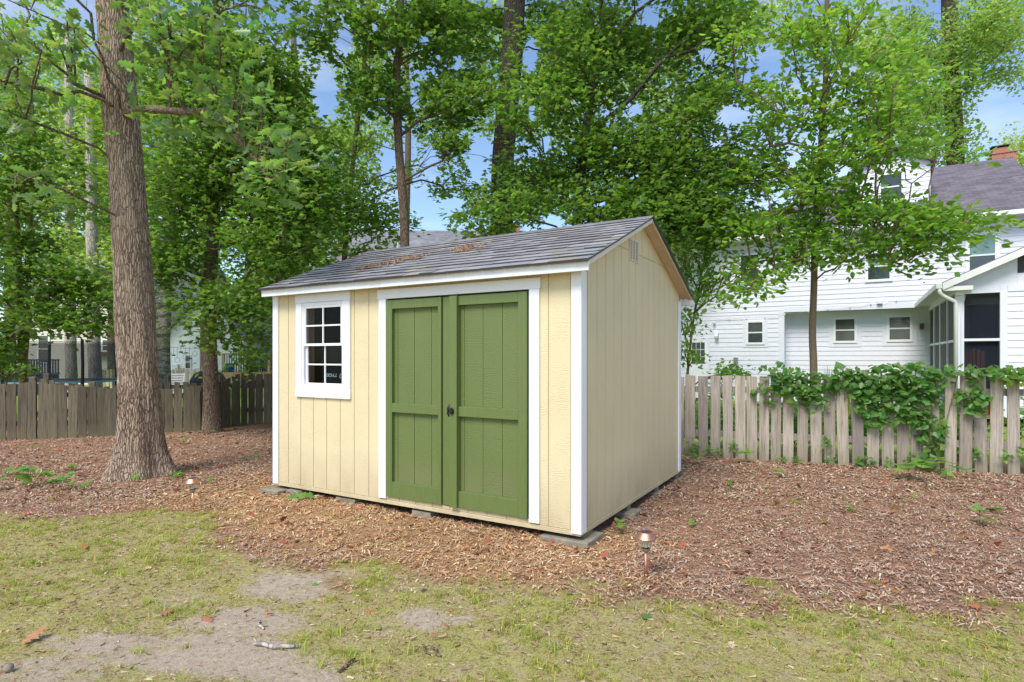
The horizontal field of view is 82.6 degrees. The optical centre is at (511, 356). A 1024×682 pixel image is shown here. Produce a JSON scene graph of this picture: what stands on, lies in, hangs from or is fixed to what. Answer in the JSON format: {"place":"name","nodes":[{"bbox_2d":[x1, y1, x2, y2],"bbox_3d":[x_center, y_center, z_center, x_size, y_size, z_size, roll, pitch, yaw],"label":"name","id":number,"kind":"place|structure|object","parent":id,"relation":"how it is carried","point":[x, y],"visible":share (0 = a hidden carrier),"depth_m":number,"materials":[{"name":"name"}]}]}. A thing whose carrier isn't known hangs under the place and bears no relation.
{"place":"outdoors","nodes":[
{"label":"outdoors","id":0,"kind":"place"},
{"bbox_2d":[22,236,230,384],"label":"cream house","id":1,"kind":"structure","parent":0,"point":[39,350],"depth_m":30.99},
{"bbox_2d":[37,334,49,363],"bbox_3d":[-24.916,-0.430,30.966,0.680,1.580,0.032,0,0,0],"label":"window","id":2,"kind":"structure","parent":1,"relation":"in","point":[42,347],"depth_m":30.97,"materials":[{"name":"white paint"}]},
{"bbox_2d":[101,339,106,351],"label":"window","id":3,"kind":"structure","parent":1,"relation":"in","point":[103,341],"depth_m":30.97,"materials":[{"name":"white paint"}]},
{"bbox_2d":[171,373,184,393],"bbox_3d":[-9.681,0.968,16.453,0.679,1.014,0.937,0,0,-23],"label":"patio chair","id":4,"kind":"object","parent":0,"point":[183,376],"visible":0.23,"depth_m":16.82,"materials":[{"name":"white paint"}]},
{"bbox_2d":[222,353,272,378],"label":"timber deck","id":5,"kind":"structure","parent":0,"point":[229,374],"depth_m":28.00,"materials":[{"name":"wood"}]},
{"bbox_2d":[242,224,525,379],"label":"blue grey house","id":6,"kind":"structure","parent":0,"point":[434,237],"depth_m":35.15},
{"bbox_2d":[0,384,1023,681],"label":"ground","id":7,"kind":"structure","parent":0,"point":[220,662],"depth_m":3.62,"materials":[{"name":"brown soil"}]},
{"bbox_2d":[3,663,13,672],"bbox_3d":[-2.354,1.454,2.723,0.042,0.044,0.041,11,17,0],"label":"pebble","id":8,"kind":"object","parent":7,"relation":"on","point":[8,667],"visible":1,"depth_m":2.71,"materials":[{"name":"stone"}]},
{"bbox_2d":[0,349,42,430],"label":"bush","id":9,"kind":"object","parent":7,"relation":"on","point":[7,368],"visible":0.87,"depth_m":11.54,"materials":[{"name":"green plant"}]},
{"bbox_2d":[0,464,54,488],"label":"seedling","id":10,"kind":"object","parent":7,"relation":"on","point":[25,478],"visible":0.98,"depth_m":6.52,"materials":[{"name":"green plant"}]},
{"bbox_2d":[21,625,45,643],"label":"fallen leaf","id":11,"kind":"object","parent":7,"relation":"on","point":[34,634],"visible":1,"depth_m":3.04,"materials":[{"name":"plant"}]},
{"bbox_2d":[17,359,59,389],"bbox_3d":[-21.160,0.780,25.015,3.400,1.380,0.090,0,0,0],"label":"dark railing","id":12,"kind":"object","parent":7,"relation":"on","point":[39,375],"visible":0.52,"depth_m":25.00,"materials":[{"name":"metal"}]},
{"bbox_2d":[0,7,99,390],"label":"background tree","id":13,"kind":"object","parent":7,"relation":"on","point":[61,63],"visible":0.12,"depth_m":22.55,"materials":[{"name":"green plant"}]},
{"bbox_2d":[0,33,111,404],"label":"pale trunk tree","id":14,"kind":"object","parent":7,"relation":"on","point":[71,369],"visible":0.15,"depth_m":17.92,"materials":[{"name":"green plant"}]},
{"bbox_2d":[0,53,114,383],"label":"forked sapling","id":15,"kind":"object","parent":7,"relation":"on","point":[73,281],"visible":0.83,"depth_m":11.68,"materials":[{"name":"green plant"}]},
{"bbox_2d":[0,339,116,387],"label":"trampoline","id":16,"kind":"object","parent":7,"relation":"on","point":[82,380],"visible":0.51,"depth_m":15.26,"materials":[{"name":"grey metal"}]},
{"bbox_2d":[45,471,76,488],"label":"seedling","id":17,"kind":"object","parent":7,"relation":"on","point":[59,477],"visible":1,"depth_m":6.46,"materials":[{"name":"green plant"}]},
{"bbox_2d":[34,70,165,387],"bbox_3d":[-12.611,-3.460,17.701,5.228,9.960,4.516,0,0,0],"label":"pale trunk tree","id":18,"kind":"object","parent":7,"relation":"on","point":[93,244],"visible":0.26,"depth_m":16.94,"materials":[{"name":"green plant"}]},
{"bbox_2d":[38,19,164,385],"bbox_3d":[-17.243,-6.544,24.980,9.161,16.128,4.709,0,0,24],"label":"background tree","id":19,"kind":"object","parent":7,"relation":"on","point":[110,346],"visible":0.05,"depth_m":24.81,"materials":[{"name":"green plant"}]},
{"bbox_2d":[102,369,114,387],"bbox_3d":[-15.384,0.973,22.026,1.161,1.055,0.072,0,0,0],"label":"pale fence","id":20,"kind":"object","parent":7,"relation":"on","point":[107,373],"visible":0.2,"depth_m":22.00,"materials":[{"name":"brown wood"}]},
{"bbox_2d":[38,373,202,431],"bbox_3d":[-7.610,0.919,11.825,3.348,1.202,0.192,0,0,-15],"label":"sagging fence","id":21,"kind":"object","parent":7,"relation":"on","point":[166,385],"visible":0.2,"depth_m":11.68,"materials":[{"name":"brown wood"}]},
{"bbox_2d":[55,59,203,421],"bbox_3d":[-8.458,-2.939,13.293,3.991,8.918,2.775,0,0,32],"label":"grey trunk tree","id":22,"kind":"object","parent":7,"relation":"on","point":[164,358],"visible":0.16,"depth_m":13.07,"materials":[{"name":"green plant"}]},
{"bbox_2d":[0,368,272,440],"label":"board fence","id":23,"kind":"object","parent":7,"relation":"on","point":[52,421],"visible":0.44,"depth_m":10.74,"materials":[{"name":"brown wood"}]},
{"bbox_2d":[160,608,173,614],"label":"fallen leaf","id":24,"kind":"object","parent":7,"relation":"on","point":[165,611],"visible":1,"depth_m":3.34,"materials":[{"name":"plant"}]},
{"bbox_2d":[0,0,336,482],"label":"oak tree","id":25,"kind":"object","parent":7,"relation":"on","point":[140,447],"visible":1,"depth_m":6.42,"materials":[{"name":"green plant"}]},
{"bbox_2d":[171,347,200,370],"bbox_3d":[-13.618,0.488,24.000,1.558,1.964,0.040,0,0,0],"label":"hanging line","id":26,"kind":"object","parent":7,"relation":"on","point":[192,354],"visible":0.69,"depth_m":24.00,"materials":[{"name":"grey metal"}]},
{"bbox_2d":[184,477,200,508],"bbox_3d":[-3.084,1.344,5.633,0.144,0.354,0.144,-3,1,-29],"label":"solar light","id":27,"kind":"object","parent":7,"relation":"on","point":[192,480],"visible":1,"depth_m":5.61,"materials":[{"name":"orange metal"}]},
{"bbox_2d":[171,367,220,390],"bbox_3d":[-13.083,0.956,24.024,2.251,1.090,0.076,0,0,0],"label":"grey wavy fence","id":28,"kind":"object","parent":7,"relation":"on","point":[187,372],"visible":0.29,"depth_m":24.00,"materials":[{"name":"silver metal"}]},
{"bbox_2d":[141,43,261,366],"bbox_3d":[-13.683,-6.456,25.486,8.115,15.953,6.525,0,0,0],"label":"background tree","id":29,"kind":"object","parent":7,"relation":"on","point":[219,253],"visible":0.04,"depth_m":24.57,"materials":[{"name":"green plant"}]},
{"bbox_2d":[201,616,212,622],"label":"fallen leaf","id":30,"kind":"object","parent":7,"relation":"on","point":[207,619],"visible":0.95,"depth_m":3.28,"materials":[{"name":"plant"}]},
{"bbox_2d":[189,371,225,398],"bbox_3d":[-8.059,0.920,15.495,0.892,1.100,0.529,0,0,0],"label":"covered grill","id":31,"kind":"object","parent":7,"relation":"on","point":[197,380],"visible":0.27,"depth_m":15.29,"materials":[{"name":"fabric"}]},
{"bbox_2d":[170,294,266,385],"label":"white gabled house","id":32,"kind":"structure","parent":7,"relation":"on","point":[185,362],"depth_m":29.99,"materials":[{"name":"paint"}]},
{"bbox_2d":[185,355,190,368],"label":"window","id":33,"kind":"structure","parent":32,"relation":"in","point":[187,361],"depth_m":29.97,"materials":[{"name":"white paint"}]},
{"bbox_2d":[93,0,369,433],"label":"maple tree","id":34,"kind":"object","parent":7,"relation":"on","point":[199,178],"visible":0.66,"depth_m":10.55,"materials":[{"name":"green plant"}]},
{"bbox_2d":[227,340,272,376],"bbox_3d":[-6.323,0.531,14.109,1.200,1.978,1.216,0,0,0],"label":"bush","id":35,"kind":"object","parent":7,"relation":"on","point":[251,362],"visible":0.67,"depth_m":13.93,"materials":[{"name":"green plant"}]},
{"bbox_2d":[260,485,292,496],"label":"concrete block","id":36,"kind":"structure","parent":7,"relation":"on","point":[277,489],"depth_m":6.26,"materials":[{"name":"concrete"}]},
{"bbox_2d":[254,642,298,648],"bbox_3d":[-1.195,1.457,2.939,0.241,0.025,0.043,0,0,10],"label":"stick","id":37,"kind":"object","parent":7,"relation":"on","point":[272,646],"visible":1,"depth_m":2.93,"materials":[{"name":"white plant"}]},
{"bbox_2d":[220,37,350,343],"bbox_3d":[-8.435,-5.346,21.770,4.567,13.732,6.996,0,0,-23],"label":"background tree","id":38,"kind":"object","parent":7,"relation":"on","point":[325,257],"visible":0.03,"depth_m":20.48,"materials":[{"name":"green plant"}]},
{"bbox_2d":[287,492,312,499],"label":"seedling","id":39,"kind":"object","parent":7,"relation":"on","point":[301,496],"visible":0.97,"depth_m":5.91,"materials":[{"name":"green plant"}]},
{"bbox_2d":[286,488,314,495],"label":"concrete block","id":40,"kind":"structure","parent":7,"relation":"on","point":[297,491],"depth_m":6.20,"materials":[{"name":"concrete"}]},
{"bbox_2d":[338,658,361,672],"bbox_3d":[-0.771,1.454,2.753,0.060,0.024,0.122,0,0,35],"label":"stick","id":41,"kind":"object","parent":7,"relation":"on","point":[348,663],"visible":1,"depth_m":2.76,"materials":[{"name":"wood"}]},
{"bbox_2d":[336,496,368,504],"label":"concrete block","id":42,"kind":"structure","parent":7,"relation":"on","point":[353,501],"depth_m":5.83,"materials":[{"name":"concrete"}]},
{"bbox_2d":[310,0,428,218],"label":"background tree","id":43,"kind":"object","parent":7,"relation":"on","point":[407,140],"visible":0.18,"depth_m":24.77,"materials":[{"name":"green plant"}]},
{"bbox_2d":[282,24,481,260],"bbox_3d":[-3.488,-3.291,14.094,5.690,9.622,3.683,0,0,0],"label":"thin dark tree","id":44,"kind":"object","parent":7,"relation":"on","point":[376,222],"visible":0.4,"depth_m":13.88,"materials":[{"name":"green plant"}]},
{"bbox_2d":[274,0,530,246],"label":"forked tree","id":45,"kind":"object","parent":7,"relation":"on","point":[403,28],"visible":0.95,"depth_m":11.57,"materials":[{"name":"green plant"}]},
{"bbox_2d":[412,509,444,518],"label":"concrete block","id":46,"kind":"structure","parent":7,"relation":"on","point":[422,513],"depth_m":5.34,"materials":[{"name":"concrete"}]},
{"bbox_2d":[431,644,441,656],"bbox_3d":[-0.375,1.456,2.882,0.047,0.022,0.099,0,0,-11],"label":"stick","id":47,"kind":"object","parent":7,"relation":"on","point":[435,649],"visible":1,"depth_m":2.88,"materials":[{"name":"wood"}]},
{"bbox_2d":[0,480,1023,681],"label":"grass","id":48,"kind":"structure","parent":7,"relation":"on","point":[986,672],"depth_m":3.28,"materials":[{"name":"green plant"}]},
{"bbox_2d":[0,508,1023,681],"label":"straw","id":49,"kind":"object","parent":7,"relation":"on","point":[445,624],"visible":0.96,"depth_m":3.22,"materials":[{"name":"plant"}]},
{"bbox_2d":[0,427,1023,641],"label":"wood chips","id":50,"kind":"object","parent":7,"relation":"on","point":[112,497],"visible":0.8,"depth_m":4.83,"materials":[{"name":"brown wood"}]},
{"bbox_2d":[0,428,1023,615],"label":"leaf litter","id":51,"kind":"object","parent":7,"relation":"on","point":[604,555],"visible":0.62,"depth_m":5.27,"materials":[{"name":"plant"}]},
{"bbox_2d":[437,0,590,239],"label":"tall dark tree","id":52,"kind":"object","parent":7,"relation":"on","point":[501,20],"visible":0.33,"depth_m":12.86,"materials":[{"name":"green plant"}]},
{"bbox_2d":[402,0,625,229],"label":"background tree","id":53,"kind":"object","parent":7,"relation":"on","point":[470,129],"visible":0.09,"depth_m":23.82,"materials":[{"name":"green plant"}]},
{"bbox_2d":[540,529,603,548],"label":"concrete block","id":54,"kind":"structure","parent":7,"relation":"on","point":[591,537],"depth_m":4.61,"materials":[{"name":"grey concrete"}]},
{"bbox_2d":[614,517,627,533],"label":"seedling","id":55,"kind":"object","parent":7,"relation":"on","point":[619,525],"visible":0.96,"depth_m":4.83,"materials":[{"name":"green plant"}]},
{"bbox_2d":[437,0,804,260],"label":"broad maple","id":56,"kind":"object","parent":7,"relation":"on","point":[660,190],"visible":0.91,"depth_m":10.57,"materials":[{"name":"green plant"}]},
{"bbox_2d":[613,504,641,518],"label":"concrete block","id":57,"kind":"structure","parent":7,"relation":"on","point":[627,511],"depth_m":5.42,"materials":[{"name":"grey concrete"}]},
{"bbox_2d":[258,216,693,536],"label":"garden shed","id":58,"kind":"structure","parent":57,"relation":"on","point":[529,379],"depth_m":5.31,"materials":[{"name":"beige wood"}]},
{"bbox_2d":[295,291,350,398],"bbox_3d":[-1.931,-0.120,5.993,0.804,1.076,0.076,0,0,31],"label":"window","id":59,"kind":"structure","parent":58,"relation":"in","point":[303,302],"depth_m":5.98,"materials":[{"name":"white paint"}]},
{"bbox_2d":[322,346,341,383],"bbox_3d":[-1.478,0.605,6.257,1.060,1.470,0.517,0,0,31],"label":"carton","id":60,"kind":"object","parent":58,"relation":"on","point":[333,356],"visible":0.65,"depth_m":6.22,"materials":[{"name":"black"}]},
{"bbox_2d":[386,297,448,504],"bbox_3d":[-0.858,0.389,5.339,0.753,1.849,0.050,0,0,31],"label":"door","id":61,"kind":"structure","parent":58,"relation":"in","point":[417,330],"depth_m":5.35,"materials":[{"name":"green wood"}]},
{"bbox_2d":[355,243,486,269],"bbox_3d":[-0.904,-1.051,6.078,1.444,0.316,0.553,0,0,18],"label":"twig pile","id":62,"kind":"object","parent":58,"relation":"on","point":[458,249],"visible":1,"depth_m":6.04,"materials":[{"name":"brown plant"}]},
{"bbox_2d":[447,291,528,518],"bbox_3d":[-0.215,0.389,4.931,0.776,1.849,0.100,0,0,31],"label":"door","id":63,"kind":"structure","parent":58,"relation":"in","point":[488,406],"depth_m":4.95,"materials":[{"name":"green wood"}]},
{"bbox_2d":[635,530,656,576],"bbox_3d":[0.893,1.340,3.888,0.144,0.354,0.144,0,0,-29],"label":"solar light","id":64,"kind":"object","parent":7,"relation":"on","point":[645,535],"visible":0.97,"depth_m":3.87,"materials":[{"name":"orange metal"}]},
{"bbox_2d":[647,486,663,494],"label":"concrete block","id":65,"kind":"structure","parent":7,"relation":"on","point":[656,490],"depth_m":6.23,"materials":[{"name":"grey concrete"}]},
{"bbox_2d":[667,474,682,481],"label":"concrete block","id":66,"kind":"structure","parent":7,"relation":"on","point":[675,478],"depth_m":6.92,"materials":[{"name":"grey concrete"}]},
{"bbox_2d":[683,453,702,463],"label":"seedling","id":67,"kind":"object","parent":7,"relation":"on","point":[693,455],"visible":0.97,"depth_m":7.87,"materials":[{"name":"green plant"}]},
{"bbox_2d":[608,0,811,265],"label":"background tree","id":68,"kind":"object","parent":7,"relation":"on","point":[770,9],"visible":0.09,"depth_m":25.24,"materials":[{"name":"green plant"}]},
{"bbox_2d":[669,224,756,437],"bbox_3d":[3.512,-0.520,10.462,1.635,4.080,1.343,0,0,0],"label":"young tree","id":69,"kind":"object","parent":7,"relation":"on","point":[688,274],"visible":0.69,"depth_m":10.33,"materials":[{"name":"green plant"}]},
{"bbox_2d":[684,382,757,446],"bbox_3d":[3.264,0.924,9.379,1.585,1.136,1.075,0,0,25],"label":"shrub","id":70,"kind":"object","parent":7,"relation":"on","point":[721,413],"visible":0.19,"depth_m":9.33,"materials":[{"name":"green plant"}]},
{"bbox_2d":[737,447,754,459],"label":"seedling","id":71,"kind":"object","parent":7,"relation":"on","point":[747,450],"visible":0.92,"depth_m":8.06,"materials":[{"name":"green plant"}]},
{"bbox_2d":[757,394,823,452],"bbox_3d":[4.479,0.887,8.989,1.925,1.210,1.021,0,0,0],"label":"shrub","id":72,"kind":"object","parent":7,"relation":"on","point":[795,420],"visible":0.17,"depth_m":8.88,"materials":[{"name":"green plant"}]},
{"bbox_2d":[671,144,1023,419],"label":"white house","id":73,"kind":"structure","parent":7,"relation":"on","point":[948,317],"depth_m":18.04,"materials":[{"name":"white wood"}]},
{"bbox_2d":[687,337,709,385],"bbox_3d":[6.509,0.245,20.380,0.800,1.850,0.016,0,0,31],"label":"house door","id":74,"kind":"structure","parent":73,"relation":"in","point":[704,347],"depth_m":20.32,"materials":[{"name":"white paint"}]},
{"bbox_2d":[738,252,760,283],"bbox_3d":[7.966,-2.980,19.505,0.710,1.020,0.032,0,0,31],"label":"window","id":75,"kind":"structure","parent":73,"relation":"in","point":[753,254],"depth_m":19.49,"materials":[{"name":"white paint"}]},
{"bbox_2d":[743,318,767,346],"bbox_3d":[8.120,-0.804,19.423,0.760,0.958,0.047,0,0,31],"label":"window","id":76,"kind":"structure","parent":73,"relation":"in","point":[755,331],"depth_m":19.41,"materials":[{"name":"white"}]},
{"bbox_2d":[713,296,918,319],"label":"string lights","id":77,"kind":"object","parent":73,"relation":"attached to","point":[818,310],"visible":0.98,"depth_m":18.57,"materials":[{"name":"white metal"}]},
{"bbox_2d":[829,314,860,346],"bbox_3d":[10.599,-0.840,18.537,0.900,1.029,0.047,0,0,31],"label":"window","id":78,"kind":"structure","parent":73,"relation":"in","point":[844,330],"depth_m":18.53,"materials":[{"name":"white"}]},
{"bbox_2d":[865,250,892,282],"bbox_3d":[11.116,-2.755,17.641,0.710,0.950,0.032,0,0,31],"label":"window","id":79,"kind":"structure","parent":73,"relation":"in","point":[870,276],"depth_m":17.67,"materials":[{"name":"white paint"}]},
{"bbox_2d":[882,312,917,345],"bbox_3d":[11.847,-0.857,17.798,0.900,1.024,0.047,0,0,31],"label":"window","id":80,"kind":"structure","parent":73,"relation":"in","point":[898,328],"depth_m":17.79,"materials":[{"name":"white"}]},
{"bbox_2d":[965,348,989,414],"bbox_3d":[10.316,0.540,13.012,0.480,1.460,0.550,0,0,31],"label":"porch chair","id":81,"kind":"object","parent":73,"relation":"on","point":[978,360],"visible":0.38,"depth_m":12.89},
{"bbox_2d":[965,231,999,271],"bbox_3d":[13.232,-2.870,16.388,0.760,1.280,0.032,0,0,31],"label":"window","id":82,"kind":"structure","parent":73,"relation":"in","point":[986,255],"depth_m":16.38,"materials":[{"name":"glass"}]},
{"bbox_2d":[681,374,1023,475],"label":"picket fence","id":83,"kind":"object","parent":7,"relation":"on","point":[965,443],"visible":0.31,"depth_m":7.92,"materials":[{"name":"grey wood"}]},
{"bbox_2d":[702,445,711,457],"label":"ivy","id":84,"kind":"object","parent":83,"relation":"attached to","point":[706,450],"visible":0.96,"depth_m":8.43,"materials":[{"name":"green plant"}]},
{"bbox_2d":[750,383,779,404],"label":"grapevine","id":85,"kind":"object","parent":83,"relation":"attached to","point":[754,393],"visible":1,"depth_m":8.17,"materials":[{"name":"green plant"}]},
{"bbox_2d":[819,436,832,448],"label":"ivy","id":86,"kind":"object","parent":83,"relation":"attached to","point":[826,440],"visible":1,"depth_m":7.89,"materials":[{"name":"green plant"}]},
{"bbox_2d":[823,456,836,464],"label":"ivy","id":87,"kind":"object","parent":83,"relation":"attached to","point":[830,460],"visible":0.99,"depth_m":7.88,"materials":[{"name":"green plant"}]},
{"bbox_2d":[854,456,878,467],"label":"ivy","id":88,"kind":"object","parent":83,"relation":"attached to","point":[858,459],"visible":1,"depth_m":7.70,"materials":[{"name":"green plant"}]},
{"bbox_2d":[758,361,1005,471],"bbox_3d":[4.781,0.767,7.694,2.814,1.418,0.658,0,0,20],"label":"grapevine","id":89,"kind":"object","parent":83,"relation":"attached to","point":[894,379],"visible":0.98,"depth_m":7.59,"materials":[{"name":"green plant"}]},
{"bbox_2d":[883,456,893,469],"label":"ivy","id":90,"kind":"object","parent":83,"relation":"attached to","point":[887,464],"visible":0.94,"depth_m":7.64,"materials":[{"name":"green plant"}]},
{"bbox_2d":[903,453,915,461],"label":"ivy","id":91,"kind":"object","parent":83,"relation":"attached to","point":[911,459],"visible":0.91,"depth_m":7.55,"materials":[{"name":"green plant"}]},
{"bbox_2d":[952,376,993,417],"bbox_3d":[5.759,0.498,7.290,0.442,0.512,0.174,0,0,16],"label":"grapevine","id":92,"kind":"object","parent":83,"relation":"attached to","point":[972,408],"visible":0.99,"depth_m":7.28,"materials":[{"name":"green plant"}]},
{"bbox_2d":[972,446,983,459],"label":"ivy","id":93,"kind":"object","parent":83,"relation":"attached to","point":[976,451],"visible":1,"depth_m":7.28,"materials":[{"name":"green plant"}]},
{"bbox_2d":[985,365,1023,386],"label":"grapevine","id":94,"kind":"object","parent":83,"relation":"attached to","point":[1013,374],"visible":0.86,"depth_m":7.12,"materials":[{"name":"green plant"}]},
{"bbox_2d":[998,449,1014,463],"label":"ivy","id":95,"kind":"object","parent":83,"relation":"attached to","point":[1005,459],"visible":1,"depth_m":7.16,"materials":[{"name":"green plant"}]},
{"bbox_2d":[821,398,896,454],"bbox_3d":[5.331,0.948,8.669,1.630,1.089,0.939,0,0,0],"label":"shrub","id":96,"kind":"object","parent":7,"relation":"on","point":[849,424],"visible":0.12,"depth_m":8.63,"materials":[{"name":"green plant"}]},
{"bbox_2d":[699,0,1023,444],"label":"young tree","id":97,"kind":"object","parent":7,"relation":"on","point":[878,142],"visible":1,"depth_m":9.24,"materials":[{"name":"green plant"}]},
{"bbox_2d":[808,13,943,140],"bbox_3d":[21.983,-9.558,34.262,8.947,22.156,5.917,0,0,-26],"label":"background tree","id":98,"kind":"object","parent":7,"relation":"on","point":[858,43],"visible":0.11,"depth_m":33.82,"materials":[{"name":"green plant"}]},
{"bbox_2d":[863,516,927,526],"bbox_3d":[3.411,1.462,5.207,0.513,0.020,0.041,0,0,39],"label":"stick","id":99,"kind":"object","parent":7,"relation":"on","point":[899,521],"visible":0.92,"depth_m":5.19,"materials":[{"name":"wood"}]},
{"bbox_2d":[889,458,932,480],"bbox_3d":[4.736,1.308,6.854,0.363,0.332,0.601,0,0,0],"label":"seedling","id":100,"kind":"object","parent":7,"relation":"on","point":[913,464],"visible":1,"depth_m":6.87,"materials":[{"name":"green plant"}]},
{"bbox_2d":[921,454,955,476],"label":"seedling","id":101,"kind":"object","parent":7,"relation":"on","point":[944,472],"visible":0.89,"depth_m":7.10,"materials":[{"name":"green plant"}]},
{"bbox_2d":[862,0,1023,166],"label":"tall far tree","id":102,"kind":"object","parent":7,"relation":"on","point":[989,39],"visible":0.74,"depth_m":25.73,"materials":[{"name":"green plant"}]},
{"bbox_2d":[910,386,1006,457],"bbox_3d":[6.609,0.946,8.304,1.917,1.092,1.068,0,0,0],"label":"shrub","id":103,"kind":"object","parent":7,"relation":"on","point":[942,406],"visible":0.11,"depth_m":8.29,"materials":[{"name":"green plant"}]},
{"bbox_2d":[948,465,977,478],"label":"seedling","id":104,"kind":"object","parent":7,"relation":"on","point":[959,467],"visible":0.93,"depth_m":6.99,"materials":[{"name":"green plant"}]},
{"bbox_2d":[968,503,996,525],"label":"seedling","id":105,"kind":"object","parent":7,"relation":"on","point":[976,505],"visible":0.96,"depth_m":5.08,"materials":[{"name":"green plant"}]},
{"bbox_2d":[988,121,1023,167],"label":"yellow tree","id":106,"kind":"object","parent":7,"relation":"on","point":[1019,146],"visible":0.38,"depth_m":33.77,"materials":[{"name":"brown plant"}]},
{"bbox_2d":[988,396,1023,453],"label":"shrub","id":107,"kind":"object","parent":7,"relation":"on","point":[1021,413],"visible":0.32,"depth_m":8.00,"materials":[{"name":"green plant"}]},
{"bbox_2d":[0,0,1023,354],"label":"sky","id":108,"kind":"structure","parent":0,"point":[996,110],"materials":[{"name":"blue"}]},
{"bbox_2d":[839,365,851,431],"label":"shrub","id":109,"kind":"object","parent":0,"point":[849,401],"visible":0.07,"depth_m":10.72,"materials":[{"name":"plant"}]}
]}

